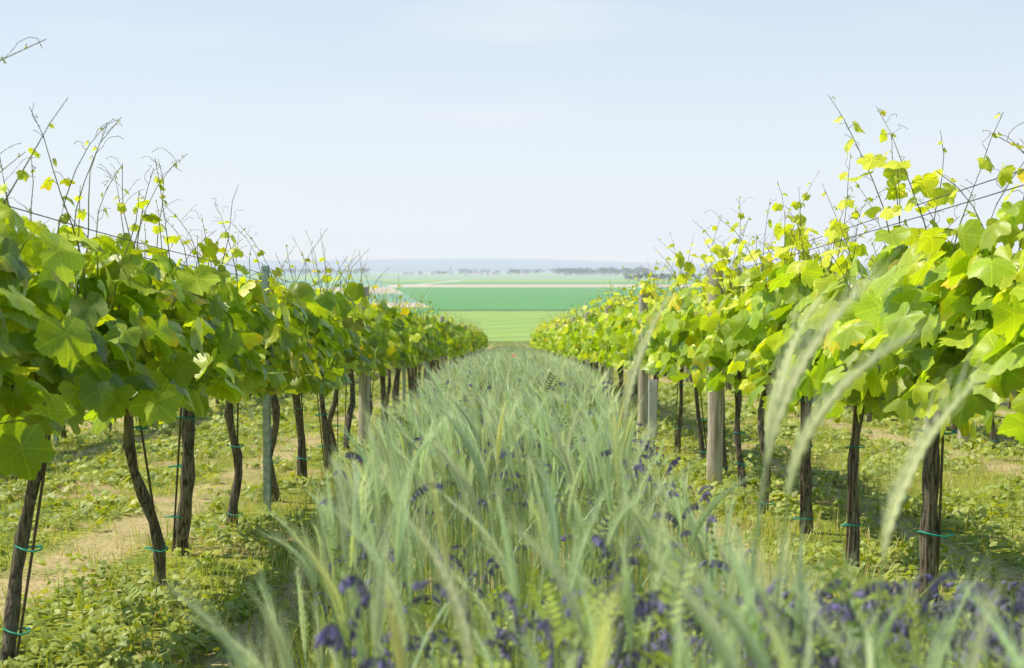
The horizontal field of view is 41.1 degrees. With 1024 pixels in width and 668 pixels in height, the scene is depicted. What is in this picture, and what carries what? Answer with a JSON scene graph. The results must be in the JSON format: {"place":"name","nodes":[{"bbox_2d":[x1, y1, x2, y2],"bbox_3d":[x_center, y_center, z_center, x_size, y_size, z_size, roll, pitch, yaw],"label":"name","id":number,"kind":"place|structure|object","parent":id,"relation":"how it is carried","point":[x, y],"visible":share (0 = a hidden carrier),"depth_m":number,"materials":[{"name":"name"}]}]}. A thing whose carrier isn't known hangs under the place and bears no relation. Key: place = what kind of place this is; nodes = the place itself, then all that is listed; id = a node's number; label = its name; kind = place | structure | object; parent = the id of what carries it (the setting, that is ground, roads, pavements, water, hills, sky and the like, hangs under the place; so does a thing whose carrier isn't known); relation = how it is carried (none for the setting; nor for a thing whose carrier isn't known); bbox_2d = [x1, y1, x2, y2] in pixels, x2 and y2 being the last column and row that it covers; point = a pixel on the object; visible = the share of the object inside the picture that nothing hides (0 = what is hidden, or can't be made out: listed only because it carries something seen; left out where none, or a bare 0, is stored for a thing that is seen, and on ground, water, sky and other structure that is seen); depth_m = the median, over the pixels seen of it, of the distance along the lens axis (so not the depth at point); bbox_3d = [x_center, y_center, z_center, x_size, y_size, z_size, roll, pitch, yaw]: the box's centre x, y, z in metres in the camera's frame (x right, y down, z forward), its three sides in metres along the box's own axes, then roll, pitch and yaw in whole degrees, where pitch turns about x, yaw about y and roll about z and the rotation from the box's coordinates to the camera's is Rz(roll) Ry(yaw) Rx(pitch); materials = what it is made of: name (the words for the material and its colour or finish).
{"place":"outdoors","nodes":[
{"label":"outdoors","id":0,"kind":"place"},
{"bbox_2d":[0,258,1023,667],"bbox_3d":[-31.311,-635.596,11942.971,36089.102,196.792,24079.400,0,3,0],"label":"ground","id":1,"kind":"structure","parent":0,"point":[506,308],"depth_m":10.46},
{"bbox_2d":[0,37,70,480],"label":"vine","id":2,"kind":"object","parent":1,"relation":"on","point":[30,454],"visible":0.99,"depth_m":3.84,"materials":[{"name":"green plant"}]},
{"bbox_2d":[53,434,58,446],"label":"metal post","id":3,"kind":"object","parent":1,"relation":"on","point":[55,437],"depth_m":14.19,"materials":[{"name":"metal"}]},
{"bbox_2d":[61,419,66,437],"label":"vine","id":4,"kind":"object","parent":1,"relation":"on","point":[63,433],"depth_m":14.72,"materials":[{"name":"brown plant"}]},
{"bbox_2d":[0,103,183,667],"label":"vine","id":5,"kind":"object","parent":1,"relation":"on","point":[63,363],"visible":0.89,"depth_m":4.58,"materials":[{"name":"green plant"}]},
{"bbox_2d":[25,148,243,589],"bbox_3d":[-1.605,0.178,5.812,0.799,1.986,1.492,0,3,0],"label":"vine","id":6,"kind":"object","parent":1,"relation":"on","point":[136,276],"visible":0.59,"depth_m":5.65,"materials":[{"name":"green plant"}]},
{"bbox_2d":[0,205,422,423],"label":"wires","id":7,"kind":"object","parent":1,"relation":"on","point":[143,257],"visible":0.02,"depth_m":5.45,"materials":[{"name":"grey"}]},
{"bbox_2d":[135,159,288,555],"bbox_3d":[-1.593,0.184,6.808,0.804,2.004,1.653,0,3,0],"label":"vine","id":8,"kind":"object","parent":1,"relation":"on","point":[226,340],"visible":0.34,"depth_m":6.91,"materials":[{"name":"green plant"}]},
{"bbox_2d":[191,185,310,527],"bbox_3d":[-1.630,0.178,8.018,0.794,2.010,1.533,0,3,0],"label":"vine","id":9,"kind":"object","parent":1,"relation":"on","point":[239,314],"visible":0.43,"depth_m":8.03,"materials":[{"name":"green plant"}]},
{"bbox_2d":[261,266,272,511],"bbox_3d":[-1.528,0.384,8.524,0.049,1.620,0.060,0,3,0],"label":"metal post","id":10,"kind":"object","parent":1,"relation":"on","point":[267,411],"visible":0.49,"depth_m":8.51,"materials":[{"name":"metal"}]},
{"bbox_2d":[235,225,332,501],"bbox_3d":[-1.623,0.230,9.124,0.780,1.936,1.439,0,3,0],"label":"vine","id":11,"kind":"object","parent":1,"relation":"on","point":[303,350],"visible":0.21,"depth_m":9.22,"materials":[{"name":"green plant"}]},
{"bbox_2d":[251,229,350,484],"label":"vine","id":12,"kind":"object","parent":1,"relation":"on","point":[335,378],"visible":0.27,"depth_m":10.15,"materials":[{"name":"green plant"}]},
{"bbox_2d":[287,236,364,471],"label":"vine","id":13,"kind":"object","parent":1,"relation":"on","point":[342,309],"visible":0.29,"depth_m":11.44,"materials":[{"name":"green plant"}]},
{"bbox_2d":[302,229,373,454],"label":"vine","id":14,"kind":"object","parent":1,"relation":"on","point":[361,366],"visible":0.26,"depth_m":12.54,"materials":[{"name":"green plant"}]},
{"bbox_2d":[311,253,388,450],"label":"vine","id":15,"kind":"object","parent":1,"relation":"on","point":[369,312],"visible":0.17,"depth_m":13.46,"materials":[{"name":"green plant"}]},
{"bbox_2d":[327,254,396,415],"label":"vine","id":16,"kind":"object","parent":1,"relation":"on","point":[387,346],"visible":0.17,"depth_m":14.73,"materials":[{"name":"green plant"}]},
{"bbox_2d":[358,287,369,446],"bbox_3d":[-1.535,0.366,14.131,0.132,1.717,0.131,0,3,0],"label":"wood post","id":17,"kind":"object","parent":1,"relation":"on","point":[364,388],"visible":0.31,"depth_m":14.10,"materials":[{"name":"grey wood"}]},
{"bbox_2d":[346,282,405,417],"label":"vine","id":18,"kind":"object","parent":1,"relation":"on","point":[399,325],"visible":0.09,"depth_m":16.08,"materials":[{"name":"green plant"}]},
{"bbox_2d":[351,278,408,428],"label":"vine","id":19,"kind":"object","parent":1,"relation":"on","point":[398,362],"visible":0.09,"depth_m":17.03,"materials":[{"name":"green plant"}]},
{"bbox_2d":[366,274,420,419],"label":"vine","id":20,"kind":"object","parent":1,"relation":"on","point":[406,356],"visible":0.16,"depth_m":18.06,"materials":[{"name":"green plant"}]},
{"bbox_2d":[372,280,423,416],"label":"vine","id":21,"kind":"object","parent":1,"relation":"on","point":[413,350],"visible":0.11,"depth_m":19.18,"materials":[{"name":"green plant"}]},
{"bbox_2d":[380,295,427,405],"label":"vine","id":22,"kind":"object","parent":1,"relation":"on","point":[415,324],"visible":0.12,"depth_m":20.33,"materials":[{"name":"green plant"}]},
{"bbox_2d":[402,315,405,411],"bbox_3d":[-1.557,0.443,19.739,0.049,1.620,0.060,0,3,0],"label":"metal post","id":23,"kind":"object","parent":1,"relation":"on","point":[404,381],"visible":0.37,"depth_m":19.73,"materials":[{"name":"metal"}]},
{"bbox_2d":[387,286,432,404],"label":"vine","id":24,"kind":"object","parent":1,"relation":"on","point":[425,348],"visible":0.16,"depth_m":21.54,"materials":[{"name":"green plant"}]},
{"bbox_2d":[394,290,436,399],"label":"vine","id":25,"kind":"object","parent":1,"relation":"on","point":[433,352],"visible":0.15,"depth_m":23.76,"materials":[{"name":"green plant"}]},
{"bbox_2d":[400,289,433,400],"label":"vine","id":26,"kind":"object","parent":1,"relation":"on","point":[429,337],"visible":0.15,"depth_m":22.53,"materials":[{"name":"green plant"}]},
{"bbox_2d":[408,291,443,395],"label":"vine","id":27,"kind":"object","parent":1,"relation":"on","point":[438,338],"visible":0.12,"depth_m":25.88,"materials":[{"name":"green plant"}]},
{"bbox_2d":[426,361,428,382],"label":"metal post","id":28,"kind":"object","parent":1,"relation":"on","point":[427,365],"visible":0.2,"depth_m":25.33,"materials":[{"name":"metal"}]},
{"bbox_2d":[415,301,442,396],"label":"vine","id":29,"kind":"object","parent":1,"relation":"on","point":[437,346],"visible":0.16,"depth_m":24.83,"materials":[{"name":"green plant"}]},
{"bbox_2d":[420,309,447,382],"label":"vine","id":30,"kind":"object","parent":1,"relation":"on","point":[445,347],"visible":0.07,"depth_m":27.08,"materials":[{"name":"green plant"}]},
{"bbox_2d":[430,305,450,372],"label":"vine","id":31,"kind":"object","parent":1,"relation":"on","point":[447,325],"visible":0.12,"depth_m":28.11,"materials":[{"name":"green plant"}]},
{"bbox_2d":[431,303,452,376],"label":"vine","id":32,"kind":"object","parent":1,"relation":"on","point":[449,341],"visible":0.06,"depth_m":29.32,"materials":[{"name":"green plant"}]},
{"bbox_2d":[431,306,453,375],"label":"vine","id":33,"kind":"object","parent":1,"relation":"on","point":[449,334],"visible":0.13,"depth_m":30.48,"materials":[{"name":"green plant"}]},
{"bbox_2d":[440,316,444,377],"bbox_3d":[-1.579,0.454,30.954,0.132,1.717,0.131,0,3,0],"label":"wood post","id":34,"kind":"object","parent":1,"relation":"on","point":[442,358],"visible":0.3,"depth_m":30.91,"materials":[{"name":"grey wood"}]},
{"bbox_2d":[430,309,460,376],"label":"vine","id":35,"kind":"object","parent":1,"relation":"on","point":[454,335],"visible":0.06,"depth_m":31.57,"materials":[{"name":"green plant"}]},
{"bbox_2d":[442,314,456,352],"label":"vine","id":36,"kind":"object","parent":1,"relation":"on","point":[453,344],"visible":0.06,"depth_m":32.26,"materials":[{"name":"green plant"}]},
{"bbox_2d":[435,316,464,364],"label":"vine","id":37,"kind":"object","parent":1,"relation":"on","point":[460,339],"visible":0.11,"depth_m":37.19,"materials":[{"name":"green plant"}]},
{"bbox_2d":[443,310,458,368],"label":"vine","id":38,"kind":"object","parent":1,"relation":"on","point":[456,344],"visible":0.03,"depth_m":34.88,"materials":[{"name":"green plant"}]},
{"bbox_2d":[445,317,460,362],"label":"vine","id":39,"kind":"object","parent":1,"relation":"on","point":[457,328],"visible":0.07,"depth_m":34.35,"materials":[{"name":"green plant"}]},
{"bbox_2d":[446,320,462,370],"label":"vine","id":40,"kind":"object","parent":1,"relation":"on","point":[459,349],"visible":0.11,"depth_m":36.00,"materials":[{"name":"green plant"}]},
{"bbox_2d":[448,314,465,361],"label":"vine","id":41,"kind":"object","parent":1,"relation":"on","point":[464,346],"visible":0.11,"depth_m":39.29,"materials":[{"name":"green plant"}]},
{"bbox_2d":[446,312,468,359],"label":"vine","id":42,"kind":"object","parent":1,"relation":"on","point":[464,342],"visible":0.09,"depth_m":40.38,"materials":[{"name":"green plant"}]},
{"bbox_2d":[454,325,470,361],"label":"vine","id":43,"kind":"object","parent":1,"relation":"on","point":[467,335],"visible":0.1,"depth_m":42.29,"materials":[{"name":"green plant"}]},
{"bbox_2d":[403,265,525,274],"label":"village","id":44,"kind":"object","parent":1,"relation":"on","point":[450,273],"visible":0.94,"depth_m":5926.54,"materials":[{"name":"paint"}]},
{"bbox_2d":[457,318,471,360],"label":"vine","id":45,"kind":"object","parent":1,"relation":"on","point":[469,342],"visible":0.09,"depth_m":44.11,"materials":[{"name":"green plant"}]},
{"bbox_2d":[455,321,474,359],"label":"vine","id":46,"kind":"object","parent":1,"relation":"on","point":[471,349],"visible":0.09,"depth_m":47.31,"materials":[{"name":"green plant"}]},
{"bbox_2d":[464,323,476,351],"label":"vine","id":47,"kind":"object","parent":1,"relation":"on","point":[475,333],"visible":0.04,"depth_m":51.87,"materials":[{"name":"green plant"}]},
{"bbox_2d":[334,342,677,523],"bbox_3d":[-0.005,0.636,11.019,2.533,1.358,6.328,0,3,0],"label":"cover crop","id":48,"kind":"object","parent":1,"relation":"on","point":[562,376],"visible":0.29,"depth_m":9.64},
{"bbox_2d":[413,346,602,436],"bbox_3d":[0.003,0.706,19.049,2.467,1.511,10.270,0,3,0],"label":"cover crop","id":49,"kind":"object","parent":1,"relation":"on","point":[517,358],"visible":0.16,"depth_m":17.44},
{"bbox_2d":[478,345,540,352],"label":"cover crop","id":50,"kind":"object","parent":1,"relation":"on","point":[509,346],"visible":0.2,"depth_m":57.78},
{"bbox_2d":[468,346,551,369],"bbox_3d":[-0.014,0.811,34.539,2.533,2.043,21.255,0,3,0],"label":"cover crop","id":51,"kind":"object","parent":1,"relation":"on","point":[516,350],"visible":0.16,"depth_m":29.59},
{"bbox_2d":[44,420,976,667],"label":"fringe grass","id":52,"kind":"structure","parent":1,"relation":"on","point":[420,580],"depth_m":6.11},
{"bbox_2d":[0,382,1023,667],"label":"ground cover","id":53,"kind":"object","parent":1,"relation":"on","point":[144,584],"visible":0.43,"depth_m":8.48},
{"bbox_2d":[266,360,804,667],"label":"cover crop","id":54,"kind":"object","parent":1,"relation":"on","point":[521,415],"visible":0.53,"depth_m":5.22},
{"bbox_2d":[545,320,555,350],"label":"vine","id":55,"kind":"object","parent":1,"relation":"on","point":[547,340],"visible":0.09,"depth_m":46.77,"materials":[{"name":"green plant"}]},
{"bbox_2d":[546,311,559,346],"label":"vine","id":56,"kind":"object","parent":1,"relation":"on","point":[549,334],"visible":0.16,"depth_m":45.07,"materials":[{"name":"green plant"}]},
{"bbox_2d":[542,314,564,349],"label":"vine","id":57,"kind":"object","parent":1,"relation":"on","point":[544,334],"visible":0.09,"depth_m":50.23,"materials":[{"name":"green plant"}]},
{"bbox_2d":[549,315,562,357],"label":"vine","id":58,"kind":"object","parent":1,"relation":"on","point":[551,336],"visible":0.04,"depth_m":43.42,"materials":[{"name":"green plant"}]},
{"bbox_2d":[551,314,561,353],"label":"vine","id":59,"kind":"object","parent":1,"relation":"on","point":[554,329],"visible":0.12,"depth_m":42.44,"materials":[{"name":"green plant"}]},
{"bbox_2d":[550,308,571,354],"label":"vine","id":60,"kind":"object","parent":1,"relation":"on","point":[552,341],"visible":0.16,"depth_m":40.20,"materials":[{"name":"green plant"}]},
{"bbox_2d":[556,312,570,357],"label":"vine","id":61,"kind":"object","parent":1,"relation":"on","point":[558,339],"visible":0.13,"depth_m":37.88,"materials":[{"name":"green plant"}]},
{"bbox_2d":[554,309,577,352],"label":"vine","id":62,"kind":"object","parent":1,"relation":"on","point":[555,348],"visible":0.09,"depth_m":39.37,"materials":[{"name":"green plant"}]},
{"bbox_2d":[557,314,575,359],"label":"vine","id":63,"kind":"object","parent":1,"relation":"on","point":[566,324],"visible":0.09,"depth_m":37.05,"materials":[{"name":"green plant"}]},
{"bbox_2d":[557,312,584,356],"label":"vine","id":64,"kind":"object","parent":1,"relation":"on","point":[560,328],"visible":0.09,"depth_m":35.39,"materials":[{"name":"green plant"}]},
{"bbox_2d":[571,318,576,364],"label":"wood post","id":65,"kind":"object","parent":1,"relation":"on","point":[573,319],"visible":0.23,"depth_m":32.81,"materials":[{"name":"grey wood"}]},
{"bbox_2d":[561,310,587,360],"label":"vine","id":66,"kind":"object","parent":1,"relation":"on","point":[564,340],"visible":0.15,"depth_m":33.32,"materials":[{"name":"green plant"}]},
{"bbox_2d":[565,299,584,364],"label":"vine","id":67,"kind":"object","parent":1,"relation":"on","point":[573,312],"visible":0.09,"depth_m":32.21,"materials":[{"name":"green plant"}]},
{"bbox_2d":[569,308,584,352],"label":"vine","id":68,"kind":"object","parent":1,"relation":"on","point":[572,337],"visible":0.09,"depth_m":28.83,"materials":[{"name":"green plant"}]},
{"bbox_2d":[566,300,593,365],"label":"vine","id":69,"kind":"object","parent":1,"relation":"on","point":[579,318],"visible":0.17,"depth_m":31.27,"materials":[{"name":"green plant"}]},
{"bbox_2d":[566,306,594,368],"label":"vine","id":70,"kind":"object","parent":1,"relation":"on","point":[567,344],"visible":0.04,"depth_m":30.09,"materials":[{"name":"green plant"}]},
{"bbox_2d":[571,301,592,387],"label":"vine","id":71,"kind":"object","parent":1,"relation":"on","point":[575,353],"visible":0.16,"depth_m":27.78,"materials":[{"name":"green plant"}]},
{"bbox_2d":[141,234,1023,667],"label":"plants","id":72,"kind":"object","parent":1,"relation":"on","point":[645,614],"visible":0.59,"depth_m":1.74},
{"bbox_2d":[145,376,1023,667],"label":"cover crop","id":73,"kind":"object","parent":1,"relation":"on","point":[733,568],"visible":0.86,"depth_m":2.23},
{"bbox_2d":[574,290,601,370],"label":"vine","id":74,"kind":"object","parent":1,"relation":"on","point":[576,334],"visible":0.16,"depth_m":26.74,"materials":[{"name":"green plant"}]},
{"bbox_2d":[585,313,590,370],"bbox_3d":[1.511,0.435,27.277,0.132,1.717,0.131,0,3,0],"label":"wood post","id":75,"kind":"object","parent":1,"relation":"on","point":[586,314],"visible":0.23,"depth_m":27.23,"materials":[{"name":"grey wood"}]},
{"bbox_2d":[575,298,606,381],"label":"vine","id":76,"kind":"object","parent":1,"relation":"on","point":[578,347],"visible":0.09,"depth_m":25.57,"materials":[{"name":"green plant"}]},
{"bbox_2d":[581,298,604,384],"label":"vine","id":77,"kind":"object","parent":1,"relation":"on","point":[586,348],"visible":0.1,"depth_m":24.37,"materials":[{"name":"green plant"}]},
{"bbox_2d":[582,291,624,362],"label":"vine","id":78,"kind":"object","parent":1,"relation":"on","point":[588,334],"visible":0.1,"depth_m":23.61,"materials":[{"name":"green plant"}]},
{"bbox_2d":[604,305,611,395],"bbox_3d":[1.525,0.405,21.669,0.132,1.717,0.131,0,3,0],"label":"wood post","id":79,"kind":"object","parent":1,"relation":"on","point":[609,377],"visible":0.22,"depth_m":21.63,"materials":[{"name":"grey wood"}]},
{"bbox_2d":[587,278,634,394],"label":"vine","id":80,"kind":"object","parent":1,"relation":"on","point":[593,346],"visible":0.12,"depth_m":22.32,"materials":[{"name":"green plant"}]},
{"bbox_2d":[592,277,637,412],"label":"vine","id":81,"kind":"object","parent":1,"relation":"on","point":[599,325],"visible":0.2,"depth_m":21.08,"materials":[{"name":"green plant"}]},
{"bbox_2d":[598,286,638,410],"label":"vine","id":82,"kind":"object","parent":1,"relation":"on","point":[606,345],"visible":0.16,"depth_m":19.99,"materials":[{"name":"green plant"}]},
{"bbox_2d":[601,276,638,403],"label":"vine","id":83,"kind":"object","parent":1,"relation":"on","point":[610,319],"visible":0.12,"depth_m":18.82,"materials":[{"name":"green plant"}]},
{"bbox_2d":[609,276,665,420],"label":"vine","id":84,"kind":"object","parent":1,"relation":"on","point":[618,311],"visible":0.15,"depth_m":17.64,"materials":[{"name":"green plant"}]},
{"bbox_2d":[608,258,677,378],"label":"vine","id":85,"kind":"object","parent":1,"relation":"on","point":[614,338],"visible":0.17,"depth_m":16.70,"materials":[{"name":"green plant"}]},
{"bbox_2d":[637,293,648,434],"bbox_3d":[1.540,0.376,16.062,0.132,1.717,0.131,0,3,0],"label":"wood post","id":86,"kind":"object","parent":1,"relation":"on","point":[643,377],"visible":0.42,"depth_m":16.03,"materials":[{"name":"grey wood"}]},
{"bbox_2d":[622,261,679,420],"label":"vine","id":87,"kind":"object","parent":1,"relation":"on","point":[653,303],"visible":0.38,"depth_m":15.36,"materials":[{"name":"green plant"}]},
{"bbox_2d":[648,372,657,439],"bbox_3d":[1.526,0.776,14.805,0.101,0.840,0.094,0,3,0],"label":"grow tube","id":88,"kind":"object","parent":1,"relation":"on","point":[652,400],"visible":0.71,"depth_m":14.76,"materials":[{"name":"plastic"}]},
{"bbox_2d":[640,236,701,452],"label":"vine","id":89,"kind":"object","parent":1,"relation":"on","point":[664,335],"visible":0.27,"depth_m":13.22,"materials":[{"name":"green plant"}]},
{"bbox_2d":[684,365,688,381],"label":"wood post","id":90,"kind":"object","parent":1,"relation":"on","point":[686,371],"visible":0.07,"depth_m":36.79,"materials":[{"name":"grey wood"}]},
{"bbox_2d":[647,233,745,460],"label":"vine","id":91,"kind":"object","parent":1,"relation":"on","point":[663,361],"visible":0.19,"depth_m":12.14,"materials":[{"name":"green plant"}]},
{"bbox_2d":[706,267,723,484],"bbox_3d":[1.555,0.347,10.454,0.132,1.717,0.131,0,3,0],"label":"wood post","id":92,"kind":"object","parent":1,"relation":"on","point":[714,464],"visible":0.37,"depth_m":10.43,"materials":[{"name":"grey wood"}]},
{"bbox_2d":[666,214,767,476],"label":"vine","id":93,"kind":"object","parent":1,"relation":"on","point":[689,341],"visible":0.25,"depth_m":10.98,"materials":[{"name":"green plant"}]},
{"bbox_2d":[688,196,795,488],"bbox_3d":[1.695,0.098,9.888,0.883,2.196,1.491,0,3,0],"label":"vine","id":94,"kind":"object","parent":1,"relation":"on","point":[703,320],"visible":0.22,"depth_m":9.79,"materials":[{"name":"green plant"}]},
{"bbox_2d":[699,170,819,514],"bbox_3d":[1.599,0.066,8.718,0.872,2.259,1.558,0,3,0],"label":"vine","id":95,"kind":"object","parent":1,"relation":"on","point":[741,351],"visible":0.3,"depth_m":8.68,"materials":[{"name":"green plant"}]},
{"bbox_2d":[725,187,879,533],"bbox_3d":[1.714,0.179,7.632,0.946,2.015,1.788,0,3,0],"label":"vine","id":96,"kind":"object","parent":1,"relation":"on","point":[784,295],"visible":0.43,"depth_m":7.70,"materials":[{"name":"green plant"}]},
{"bbox_2d":[856,272,871,421],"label":"vine","id":97,"kind":"object","parent":1,"relation":"on","point":[869,416],"visible":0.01,"depth_m":18.46,"materials":[{"name":"brown plant"}]},
{"bbox_2d":[762,155,968,570],"bbox_3d":[1.663,0.145,6.418,0.764,2.074,1.545,0,3,0],"label":"vine","id":98,"kind":"object","parent":1,"relation":"on","point":[816,276],"visible":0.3,"depth_m":6.52,"materials":[{"name":"green plant"}]},
{"bbox_2d":[806,95,1023,602],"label":"vine","id":99,"kind":"object","parent":1,"relation":"on","point":[906,362],"visible":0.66,"depth_m":5.39,"materials":[{"name":"green plant"}]},
{"bbox_2d":[883,122,1023,436],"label":"vine","id":100,"kind":"object","parent":1,"relation":"on","point":[999,271],"visible":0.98,"depth_m":4.43,"materials":[{"name":"green plant"}]},
{"bbox_2d":[951,420,956,438],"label":"vine","id":101,"kind":"object","parent":1,"relation":"on","point":[953,426],"depth_m":15.17,"materials":[{"name":"brown plant"}]},
{"bbox_2d":[957,428,969,443],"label":"wood post","id":102,"kind":"object","parent":1,"relation":"on","point":[959,436],"visible":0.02,"depth_m":14.37,"materials":[{"name":"grey wood"}]},
{"bbox_2d":[970,318,1000,448],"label":"vine","id":103,"kind":"object","parent":1,"relation":"on","point":[996,440],"visible":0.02,"depth_m":13.97,"materials":[{"name":"brown plant"}]},
{"bbox_2d":[996,330,1023,445],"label":"vine","id":104,"kind":"object","parent":1,"relation":"on","point":[1012,424],"visible":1,"depth_m":3.59,"materials":[{"name":"green plant"}]},
{"bbox_2d":[0,0,1023,263],"label":"sky","id":105,"kind":"structure","parent":0,"point":[592,130],"materials":[{"name":"blue"}]},
{"bbox_2d":[577,169,1023,417],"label":"wires","id":106,"kind":"object","parent":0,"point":[884,227],"visible":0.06,"depth_m":5.67,"materials":[{"name":"grey"}]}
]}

